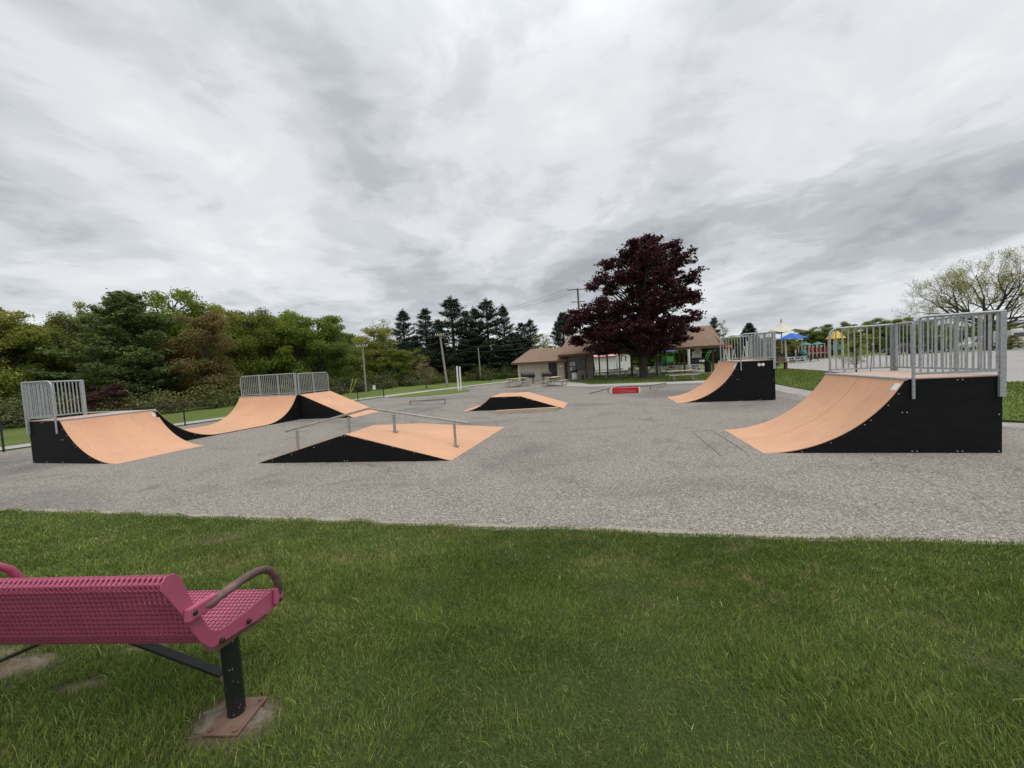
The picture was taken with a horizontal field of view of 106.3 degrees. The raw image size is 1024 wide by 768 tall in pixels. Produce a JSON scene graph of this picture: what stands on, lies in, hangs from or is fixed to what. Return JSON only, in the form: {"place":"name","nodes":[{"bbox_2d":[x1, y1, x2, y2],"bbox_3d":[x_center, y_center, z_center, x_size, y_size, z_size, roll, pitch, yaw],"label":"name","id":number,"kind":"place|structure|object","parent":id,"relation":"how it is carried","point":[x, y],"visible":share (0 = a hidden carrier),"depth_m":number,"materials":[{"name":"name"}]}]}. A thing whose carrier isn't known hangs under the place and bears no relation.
{"place":"outdoors","nodes":[
{"label":"outdoors","id":0,"kind":"place"},
{"bbox_2d":[0,397,375,449],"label":"grass","id":1,"kind":"structure","parent":0,"point":[26,445],"depth_m":19.37,"materials":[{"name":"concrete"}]},
{"bbox_2d":[389,389,469,397],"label":"grass island","id":2,"kind":"structure","parent":0,"point":[437,392],"depth_m":31.34,"materials":[{"name":"green plant"}]},
{"bbox_2d":[377,380,517,396],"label":"park path","id":3,"kind":"structure","parent":0,"point":[439,389],"depth_m":36.41,"materials":[{"name":"concrete"}]},
{"bbox_2d":[0,380,1023,543],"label":"skate pad","id":4,"kind":"object","parent":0,"point":[646,458],"visible":0.26,"depth_m":6.75,"materials":[{"name":"asphalt"}]},
{"bbox_2d":[20,380,202,463],"bbox_3d":[-11.761,0.950,11.481,3.344,2.296,2.344,-3,3,14],"label":"quarter pipe","id":5,"kind":"object","parent":4,"relation":"on","point":[118,437],"visible":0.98,"depth_m":10.82,"materials":[{"name":"beige"}]},
{"bbox_2d":[0,384,384,451],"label":"chain link fence","id":6,"kind":"object","parent":4,"relation":"on","point":[3,439],"visible":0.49,"depth_m":18.07,"materials":[{"name":"black metal"}]},
{"bbox_2d":[87,373,301,440],"bbox_3d":[-12.499,0.821,15.884,3.520,2.193,5.916,-2,3,16],"label":"halfpipe","id":7,"kind":"object","parent":4,"relation":"on","point":[248,412],"visible":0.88,"depth_m":17.81,"materials":[{"name":"beige"}]},
{"bbox_2d":[297,372,378,418],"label":"bank ramp","id":8,"kind":"structure","parent":4,"relation":"on","point":[322,405],"depth_m":18.25,"materials":[{"name":"orange wood"}]},
{"bbox_2d":[259,423,503,462],"bbox_3d":[-3.136,1.284,11.404,5.327,0.654,5.532,-3,3,10],"label":"funbox","id":9,"kind":"object","parent":4,"relation":"on","point":[370,443],"visible":1,"depth_m":8.90,"materials":[{"name":"beige"}]},
{"bbox_2d":[285,407,468,449],"bbox_3d":[-3.506,1.127,9.692,5.003,1.086,0.131,-3,3,10],"label":"grind rail","id":10,"kind":"object","parent":9,"relation":"on","point":[376,409],"visible":0.96,"depth_m":9.61,"materials":[{"name":"metal"}]},
{"bbox_2d":[0,508,1022,544],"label":"grit strip","id":11,"kind":"object","parent":4,"relation":"on","point":[658,530],"visible":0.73,"depth_m":4.56,"materials":[{"name":"grey gravel"}]},
{"bbox_2d":[464,392,567,410],"bbox_3d":[0.190,0.781,17.990,4.620,0.600,2.112,-3,3,14],"label":"funbox","id":12,"kind":"object","parent":4,"relation":"on","point":[518,400],"visible":1,"depth_m":17.09,"materials":[{"name":"beige"}]},
{"bbox_2d":[518,372,534,383],"bbox_3d":[1.402,-0.559,37.489,1.570,1.160,0.720,-4,3,-12],"label":"barbecue grill","id":13,"kind":"object","parent":4,"relation":"on","point":[529,374],"visible":0.88,"depth_m":37.26,"materials":[{"name":"metal"}]},
{"bbox_2d":[496,407,558,413],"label":"wooden beam","id":14,"kind":"structure","parent":4,"relation":"on","point":[527,410],"depth_m":15.72,"materials":[{"name":"beige wood"}]},
{"bbox_2d":[511,341,567,380],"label":"restroom building","id":15,"kind":"structure","parent":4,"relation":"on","point":[538,361],"depth_m":42.57,"materials":[{"name":"beige"}]},
{"bbox_2d":[548,362,557,378],"bbox_3d":[4.493,-1.437,42.184,0.940,2.040,0.120,-3,3,14],"label":"door","id":16,"kind":"structure","parent":15,"relation":"in","point":[552,367],"depth_m":42.17,"materials":[{"name":"wood"}]},
{"bbox_2d":[541,376,567,386],"bbox_3d":[3.592,-0.225,32.340,1.764,0.757,2.100,-2,3,24],"label":"picnic table","id":17,"kind":"object","parent":4,"relation":"on","point":[546,381],"visible":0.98,"depth_m":31.94,"materials":[{"name":"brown wood"}]},
{"bbox_2d":[611,387,639,393],"bbox_3d":[6.483,0.357,21.917,1.578,0.325,0.512,-2,3,19],"label":"grind box","id":18,"kind":"object","parent":4,"relation":"on","point":[622,390],"visible":0.98,"depth_m":21.72,"materials":[{"name":"red plastic"}]},
{"bbox_2d":[668,331,775,402],"bbox_3d":[8.953,-0.722,16.860,3.729,2.704,2.827,-3,3,14],"label":"quarter pipe","id":19,"kind":"object","parent":4,"relation":"on","point":[752,378],"visible":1,"depth_m":15.48,"materials":[{"name":"beige"}]},
{"bbox_2d":[726,310,1006,452],"bbox_3d":[6.935,-0.036,8.203,3.730,2.444,2.661,-3,3,14],"label":"quarter pipe","id":20,"kind":"object","parent":4,"relation":"on","point":[895,410],"visible":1,"depth_m":6.96,"materials":[{"name":"beige"}]},
{"bbox_2d":[0,508,1023,767],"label":"lawn","id":21,"kind":"structure","parent":0,"point":[8,668],"depth_m":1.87,"materials":[{"name":"plant"}]},
{"bbox_2d":[11,657,49,664],"bbox_3d":[-2.772,1.600,2.111,0.327,0.066,0.210,-3,3,13],"label":"concrete footing","id":22,"kind":"object","parent":21,"relation":"on","point":[36,660],"visible":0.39,"depth_m":2.16,"materials":[{"name":"grey concrete"}]},
{"bbox_2d":[0,562,282,736],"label":"park bench","id":23,"kind":"object","parent":21,"relation":"on","point":[151,616],"visible":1,"depth_m":1.53,"materials":[{"name":"pink metal"}]},
{"bbox_2d":[194,703,274,737],"bbox_3d":[-1.256,1.531,1.719,0.327,0.066,0.210,-2,3,24],"label":"concrete footing","id":24,"kind":"object","parent":21,"relation":"on","point":[210,717],"visible":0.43,"depth_m":1.72,"materials":[{"name":"grey concrete"}]},
{"bbox_2d":[0,345,1023,451],"bbox_3d":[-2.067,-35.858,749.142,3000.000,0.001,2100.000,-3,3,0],"label":"field","id":25,"kind":"structure","parent":0,"point":[193,415],"depth_m":33.27,"materials":[{"name":"green plant"}]},
{"bbox_2d":[0,307,58,419],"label":"broadleaf tree","id":26,"kind":"object","parent":25,"relation":"on","point":[6,384],"visible":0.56,"depth_m":26.86,"materials":[{"name":"green plant"}]},
{"bbox_2d":[0,322,87,414],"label":"broadleaf tree","id":27,"kind":"object","parent":25,"relation":"on","point":[27,359],"visible":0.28,"depth_m":28.19,"materials":[{"name":"green plant"}]},
{"bbox_2d":[22,311,115,415],"bbox_3d":[-35.233,-1.732,31.000,5.736,8.642,6.746,-4,3,-21],"label":"broadleaf tree","id":28,"kind":"object","parent":25,"relation":"on","point":[60,321],"visible":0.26,"depth_m":30.51,"materials":[{"name":"green plant"}]},
{"bbox_2d":[61,300,124,396],"bbox_3d":[-38.647,-2.610,35.895,4.124,10.328,4.318,-4,3,-16],"label":"broadleaf tree","id":29,"kind":"object","parent":25,"relation":"on","point":[79,307],"visible":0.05,"depth_m":35.12,"materials":[{"name":"green plant"}]},
{"bbox_2d":[72,383,137,415],"bbox_3d":[-25.859,1.125,24.440,3.121,2.406,2.654,-3,3,1],"label":"bush","id":30,"kind":"object","parent":25,"relation":"on","point":[112,390],"visible":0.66,"depth_m":24.32,"materials":[{"name":"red plant"}]},
{"bbox_2d":[25,288,213,409],"bbox_3d":[-29.719,-2.637,30.439,10.116,9.895,8.689,-3,3,-1],"label":"pine tree","id":31,"kind":"object","parent":25,"relation":"on","point":[127,309],"visible":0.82,"depth_m":29.48,"materials":[{"name":"green plant"}]},
{"bbox_2d":[134,286,212,404],"bbox_3d":[-31.485,-3.343,36.293,7.454,11.138,7.450,-1,4,35],"label":"broadleaf tree","id":32,"kind":"object","parent":25,"relation":"on","point":[184,297],"visible":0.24,"depth_m":34.75,"materials":[{"name":"green plant"}]},
{"bbox_2d":[156,310,242,402],"bbox_3d":[-26.412,-2.145,32.681,5.816,8.274,6.839,-5,4,-36],"label":"broadleaf tree","id":33,"kind":"object","parent":25,"relation":"on","point":[210,373],"visible":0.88,"depth_m":32.22,"materials":[{"name":"green plant"}]},
{"bbox_2d":[187,302,252,401],"bbox_3d":[-28.749,-3.100,37.888,5.519,9.952,5.904,-5,3,-31],"label":"broadleaf tree","id":34,"kind":"object","parent":25,"relation":"on","point":[218,308],"visible":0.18,"depth_m":37.72,"materials":[{"name":"green plant"}]},
{"bbox_2d":[221,310,276,395],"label":"broadleaf tree","id":35,"kind":"object","parent":25,"relation":"on","point":[251,369],"visible":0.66,"depth_m":38.80,"materials":[{"name":"green plant"}]},
{"bbox_2d":[0,363,517,428],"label":"undergrowth","id":36,"kind":"object","parent":25,"relation":"on","point":[17,413],"visible":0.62,"depth_m":29.66,"materials":[{"name":"green plant"}]},
{"bbox_2d":[244,307,300,394],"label":"broadleaf tree","id":37,"kind":"object","parent":25,"relation":"on","point":[268,341],"visible":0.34,"depth_m":40.75,"materials":[{"name":"green plant"}]},
{"bbox_2d":[266,309,320,391],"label":"broadleaf tree","id":38,"kind":"object","parent":25,"relation":"on","point":[286,326],"visible":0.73,"depth_m":40.78,"materials":[{"name":"green plant"}]},
{"bbox_2d":[271,315,361,388],"bbox_3d":[-22.121,-3.354,43.762,8.579,9.181,8.970,-2,3,29],"label":"broadleaf tree","id":39,"kind":"object","parent":25,"relation":"on","point":[330,323],"visible":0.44,"depth_m":42.72,"materials":[{"name":"green plant"}]},
{"bbox_2d":[320,332,367,390],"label":"broadleaf tree","id":40,"kind":"object","parent":25,"relation":"on","point":[345,373],"visible":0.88,"depth_m":42.06,"materials":[{"name":"green plant"}]},
{"bbox_2d":[356,343,367,391],"bbox_3d":[-15.755,-1.739,40.876,1.200,5.203,0.295,-3,3,0],"label":"utility pole","id":41,"kind":"object","parent":25,"relation":"on","point":[362,346],"visible":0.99,"depth_m":40.85,"materials":[{"name":"grey wood"}]},
{"bbox_2d":[346,326,396,383],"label":"broadleaf tree","id":42,"kind":"object","parent":25,"relation":"on","point":[379,348],"visible":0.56,"depth_m":52.47,"materials":[{"name":"green plant"}]},
{"bbox_2d":[369,319,398,371],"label":"broadleaf tree","id":43,"kind":"object","parent":25,"relation":"on","point":[380,325],"visible":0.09,"depth_m":59.23,"materials":[{"name":"green plant"}]},
{"bbox_2d":[376,347,414,385],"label":"broadleaf tree","id":44,"kind":"object","parent":25,"relation":"on","point":[399,357],"visible":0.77,"depth_m":51.03,"materials":[{"name":"green plant"}]},
{"bbox_2d":[387,309,424,369],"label":"pine tree","id":45,"kind":"object","parent":25,"relation":"on","point":[403,317],"visible":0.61,"depth_m":57.02,"materials":[{"name":"green plant"}]},
{"bbox_2d":[403,348,429,382],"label":"broadleaf tree","id":46,"kind":"object","parent":25,"relation":"on","point":[415,360],"visible":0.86,"depth_m":51.76,"materials":[{"name":"green plant"}]},
{"bbox_2d":[415,362,437,388],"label":"sapling","id":47,"kind":"object","parent":25,"relation":"on","point":[425,380],"visible":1,"depth_m":40.33,"materials":[{"name":"green plant"}]},
{"bbox_2d":[406,308,453,374],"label":"pine tree","id":48,"kind":"object","parent":25,"relation":"on","point":[423,330],"visible":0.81,"depth_m":56.15,"materials":[{"name":"green plant"}]},
{"bbox_2d":[424,319,456,376],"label":"pine tree","id":49,"kind":"object","parent":25,"relation":"on","point":[441,370],"visible":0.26,"depth_m":61.32,"materials":[{"name":"green plant"}]},
{"bbox_2d":[435,333,448,386],"bbox_3d":[-7.654,-2.578,41.873,1.100,5.866,0.323,-3,3,0],"label":"utility pole","id":50,"kind":"object","parent":25,"relation":"on","point":[444,366],"visible":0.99,"depth_m":41.80,"materials":[{"name":"grey wood"}]},
{"bbox_2d":[429,296,486,380],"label":"pine tree","id":51,"kind":"object","parent":25,"relation":"on","point":[452,315],"visible":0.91,"depth_m":56.89,"materials":[{"name":"green plant"}]},
{"bbox_2d":[448,310,484,379],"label":"pine tree","id":52,"kind":"object","parent":25,"relation":"on","point":[461,336],"visible":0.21,"depth_m":60.95,"materials":[{"name":"green plant"}]},
{"bbox_2d":[456,306,499,370],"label":"pine tree","id":53,"kind":"object","parent":25,"relation":"on","point":[473,312],"visible":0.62,"depth_m":59.08,"materials":[{"name":"green plant"}]},
{"bbox_2d":[465,298,515,378],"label":"pine tree","id":54,"kind":"object","parent":25,"relation":"on","point":[490,314],"visible":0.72,"depth_m":58.58,"materials":[{"name":"green plant"}]},
{"bbox_2d":[490,303,522,371],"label":"pine tree","id":55,"kind":"object","parent":25,"relation":"on","point":[503,312],"visible":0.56,"depth_m":60.10,"materials":[{"name":"green plant"}]},
{"bbox_2d":[492,331,527,376],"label":"pine tree","id":56,"kind":"object","parent":25,"relation":"on","point":[515,343],"visible":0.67,"depth_m":59.09,"materials":[{"name":"green plant"}]},
{"bbox_2d":[507,322,537,366],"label":"pine tree","id":57,"kind":"object","parent":25,"relation":"on","point":[523,329],"visible":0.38,"depth_m":63.29,"materials":[{"name":"green plant"}]},
{"bbox_2d":[516,318,542,350],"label":"pine tree","id":58,"kind":"object","parent":25,"relation":"on","point":[529,324],"visible":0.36,"depth_m":65.06,"materials":[{"name":"green plant"}]},
{"bbox_2d":[529,333,552,348],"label":"broadleaf tree","id":59,"kind":"object","parent":25,"relation":"on","point":[545,341],"visible":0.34,"depth_m":61.62,"materials":[{"name":"green plant"}]},
{"bbox_2d":[546,312,574,347],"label":"spruce tree","id":60,"kind":"object","parent":25,"relation":"on","point":[559,324],"visible":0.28,"depth_m":62.82,"materials":[{"name":"green plant"}]},
{"bbox_2d":[594,354,617,372],"bbox_3d":[13.934,-3.662,61.773,5.120,3.450,4.130,-4,3,-4],"label":"hut","id":61,"kind":"object","parent":25,"relation":"on","point":[611,362],"visible":0.34,"depth_m":60.15,"materials":[{"name":"white metal"}]},
{"bbox_2d":[557,325,725,379],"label":"picnic pavilion","id":62,"kind":"structure","parent":25,"relation":"on","point":[580,360],"depth_m":41.19,"materials":[{"name":"concrete"}]},
{"bbox_2d":[575,359,584,369],"bbox_3d":[7.490,-2.106,41.885,1.070,1.120,0.080,-3,3,14],"label":"window","id":63,"kind":"structure","parent":62,"relation":"in","point":[580,364],"depth_m":41.89,"materials":[{"name":"black glass"}]},
{"bbox_2d":[633,352,665,365],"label":"broadleaf tree","id":64,"kind":"object","parent":25,"relation":"on","point":[636,361],"visible":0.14,"depth_m":80.35,"materials":[{"name":"green plant"}]},
{"bbox_2d":[647,350,687,364],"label":"broadleaf tree","id":65,"kind":"object","parent":25,"relation":"on","point":[675,357],"visible":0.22,"depth_m":78.07,"materials":[{"name":"green plant"}]},
{"bbox_2d":[670,349,705,363],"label":"broadleaf tree","id":66,"kind":"object","parent":25,"relation":"on","point":[686,359],"visible":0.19,"depth_m":80.98,"materials":[{"name":"green plant"}]},
{"bbox_2d":[685,343,732,360],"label":"broadleaf tree","id":67,"kind":"object","parent":25,"relation":"on","point":[702,354],"visible":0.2,"depth_m":78.33,"materials":[{"name":"green plant"}]},
{"bbox_2d":[707,316,725,362],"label":"pine tree","id":68,"kind":"object","parent":25,"relation":"on","point":[714,321],"visible":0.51,"depth_m":73.27,"materials":[{"name":"green plant"}]},
{"bbox_2d":[705,337,742,361],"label":"broadleaf tree","id":69,"kind":"object","parent":25,"relation":"on","point":[731,354],"visible":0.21,"depth_m":80.50,"materials":[{"name":"green plant"}]},
{"bbox_2d":[735,331,747,359],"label":"spruce tree","id":70,"kind":"object","parent":25,"relation":"on","point":[743,332],"visible":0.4,"depth_m":71.68,"materials":[{"name":"green plant"}]},
{"bbox_2d":[734,322,762,358],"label":"spruce tree","id":71,"kind":"object","parent":25,"relation":"on","point":[748,328],"visible":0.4,"depth_m":71.25,"materials":[{"name":"green plant"}]},
{"bbox_2d":[761,319,808,353],"bbox_3d":[42.024,-6.817,59.855,7.484,6.706,6.481,-3,3,0],"label":"tensile canopy","id":72,"kind":"object","parent":25,"relation":"on","point":[780,328],"visible":0.94,"depth_m":59.19,"materials":[{"name":"beige fabric"}]},
{"bbox_2d":[776,352,799,360],"bbox_3d":[43.618,-4.229,59.964,8.514,1.350,0.100,-5,3,-28],"label":"barrier fence","id":73,"kind":"object","parent":25,"relation":"on","point":[788,355],"visible":0.49,"depth_m":59.77,"materials":[{"name":"black metal"}]},
{"bbox_2d":[788,329,818,347],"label":"broadleaf tree","id":74,"kind":"object","parent":25,"relation":"on","point":[803,334],"visible":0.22,"depth_m":84.85,"materials":[{"name":"green plant"}]},
{"bbox_2d":[799,331,826,346],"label":"broadleaf tree","id":75,"kind":"object","parent":25,"relation":"on","point":[811,340],"visible":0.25,"depth_m":84.84,"materials":[{"name":"green plant"}]},
{"bbox_2d":[798,342,827,358],"bbox_3d":[50.863,-5.669,64.795,4.104,2.900,1.700,-3,3,0],"label":"play structure","id":76,"kind":"object","parent":25,"relation":"on","point":[821,351],"visible":0.72,"depth_m":64.10,"materials":[{"name":"red plastic"}]},
{"bbox_2d":[805,324,838,353],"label":"broadleaf tree","id":77,"kind":"object","parent":25,"relation":"on","point":[824,330],"visible":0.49,"depth_m":83.10,"materials":[{"name":"green plant"}]},
{"bbox_2d":[831,321,859,353],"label":"broadleaf tree","id":78,"kind":"object","parent":25,"relation":"on","point":[844,324],"visible":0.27,"depth_m":83.09,"materials":[{"name":"green plant"}]},
{"bbox_2d":[844,323,876,351],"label":"broadleaf tree","id":79,"kind":"object","parent":25,"relation":"on","point":[852,334],"visible":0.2,"depth_m":85.52,"materials":[{"name":"green plant"}]},
{"bbox_2d":[856,317,898,352],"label":"broadleaf tree","id":80,"kind":"object","parent":25,"relation":"on","point":[876,329],"visible":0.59,"depth_m":82.89,"materials":[{"name":"green plant"}]},
{"bbox_2d":[878,333,901,348],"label":"shrub","id":81,"kind":"object","parent":25,"relation":"on","point":[883,345],"visible":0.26,"depth_m":66.08,"materials":[{"name":"green plant"}]},
{"bbox_2d":[875,319,909,347],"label":"broadleaf tree","id":82,"kind":"object","parent":25,"relation":"on","point":[893,321],"visible":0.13,"depth_m":84.67,"materials":[{"name":"green plant"}]},
{"bbox_2d":[897,317,917,342],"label":"broadleaf tree","id":83,"kind":"object","parent":25,"relation":"on","point":[909,319],"visible":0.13,"depth_m":84.73,"materials":[{"name":"green plant"}]},
{"bbox_2d":[908,319,944,344],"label":"broadleaf tree","id":84,"kind":"object","parent":25,"relation":"on","point":[925,335],"visible":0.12,"depth_m":86.14,"materials":[{"name":"green plant"}]},
{"bbox_2d":[890,244,1023,351],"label":"spreading tree","id":85,"kind":"object","parent":25,"relation":"on","point":[999,288],"visible":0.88,"depth_m":58.00,"materials":[{"name":"green plant"}]},
{"bbox_2d":[939,326,977,347],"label":"broadleaf tree","id":86,"kind":"object","parent":25,"relation":"on","point":[976,330],"visible":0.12,"depth_m":89.70,"materials":[{"name":"green plant"}]},
{"bbox_2d":[959,337,995,349],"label":"van","id":87,"kind":"object","parent":25,"relation":"on","point":[970,343],"visible":0.16,"depth_m":65.42,"materials":[{"name":"white paint"}]},
{"bbox_2d":[1007,335,1023,349],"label":"shrub","id":88,"kind":"object","parent":25,"relation":"on","point":[1014,340],"visible":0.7,"depth_m":55.66,"materials":[{"name":"green plant"}]},
{"bbox_2d":[0,0,1023,366],"label":"sky","id":89,"kind":"structure","parent":0,"point":[361,162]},
{"bbox_2d":[616,354,630,370],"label":"shed","id":90,"kind":"structure","parent":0,"point":[625,361],"depth_m":63.00,"materials":[{"name":"white paint"}]},
{"bbox_2d":[550,380,705,385],"bbox_3d":[8.887,-0.063,30.556,18.594,0.001,6.136,-1,4,40],"label":"apron","id":91,"kind":"object","parent":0,"point":[582,384],"visible":0.66,"depth_m":29.31,"materials":[{"name":"concrete"}]},
{"bbox_2d":[571,375,700,383],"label":"grass","id":92,"kind":"structure","parent":0,"point":[640,382],"depth_m":31.07,"materials":[{"name":"green plant"}]},
{"bbox_2d":[560,232,709,377],"bbox_3d":[11.445,-7.170,36.998,13.377,13.469,13.014,-2,3,17],"label":"maple tree","id":93,"kind":"object","parent":92,"relation":"on","point":[643,336],"visible":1,"depth_m":33.66,"materials":[{"name":"purple plant"}]},
{"bbox_2d":[666,370,697,380],"bbox_3d":[13.077,-0.670,29.642,2.100,0.757,1.764,-3,3,10],"label":"picnic table","id":94,"kind":"object","parent":92,"relation":"on","point":[671,375],"visible":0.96,"depth_m":29.42,"materials":[{"name":"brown wood"}]},
{"bbox_2d":[650,350,675,368],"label":"play tower","id":95,"kind":"structure","parent":0,"point":[669,358],"depth_m":59.41,"materials":[{"name":"green paint"}]},
{"bbox_2d":[641,383,701,386],"bbox_3d":[12.476,-0.001,25.225,7.787,0.001,1.938,-2,3,21],"label":"patch","id":96,"kind":"object","parent":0,"point":[676,384],"visible":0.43,"depth_m":25.78,"materials":[{"name":"concrete"}]},
{"bbox_2d":[569,368,1023,421],"bbox_3d":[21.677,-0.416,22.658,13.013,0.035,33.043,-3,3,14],"label":"lawn","id":97,"kind":"structure","parent":0,"point":[1012,419],"depth_m":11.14,"materials":[{"name":"green plant"}]},
{"bbox_2d":[826,331,853,358],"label":"play tower","id":98,"kind":"structure","parent":0,"point":[838,333],"depth_m":61.37,"materials":[{"name":"yellow plastic"}]},
{"bbox_2d":[775,384,1023,428],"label":"side path","id":99,"kind":"structure","parent":0,"point":[795,391],"depth_m":17.15,"materials":[{"name":"grey concrete"}]},
{"bbox_2d":[787,347,1023,381],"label":"parking lot","id":100,"kind":"structure","parent":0,"point":[1015,364],"depth_m":36.34,"materials":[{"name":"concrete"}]},
{"bbox_2d":[778,333,806,356],"bbox_3d":[38.135,-4.885,51.981,4.448,4.104,2.461,-5,4,-37],"label":"shade umbrella","id":101,"kind":"object","parent":100,"relation":"on","point":[792,336],"visible":0.93,"depth_m":51.50,"materials":[{"name":"blue fabric"}]},
{"bbox_2d":[837,328,878,371],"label":"sapling","id":102,"kind":"object","parent":100,"relation":"on","point":[857,355],"visible":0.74,"depth_m":27.80,"materials":[{"name":"green plant"}]},
{"bbox_2d":[881,343,926,354],"bbox_3d":[62.396,-5.571,60.978,5.530,1.753,1.944,-3,3,4],"label":"pickup truck","id":103,"kind":"object","parent":100,"relation":"on","point":[901,349],"visible":0.4,"depth_m":60.15,"materials":[{"name":"paint"}]},
{"bbox_2d":[993,328,1023,347],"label":"camper van","id":104,"kind":"object","parent":100,"relation":"on","point":[1019,332],"visible":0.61,"depth_m":61.75,"materials":[{"name":"white paint"}]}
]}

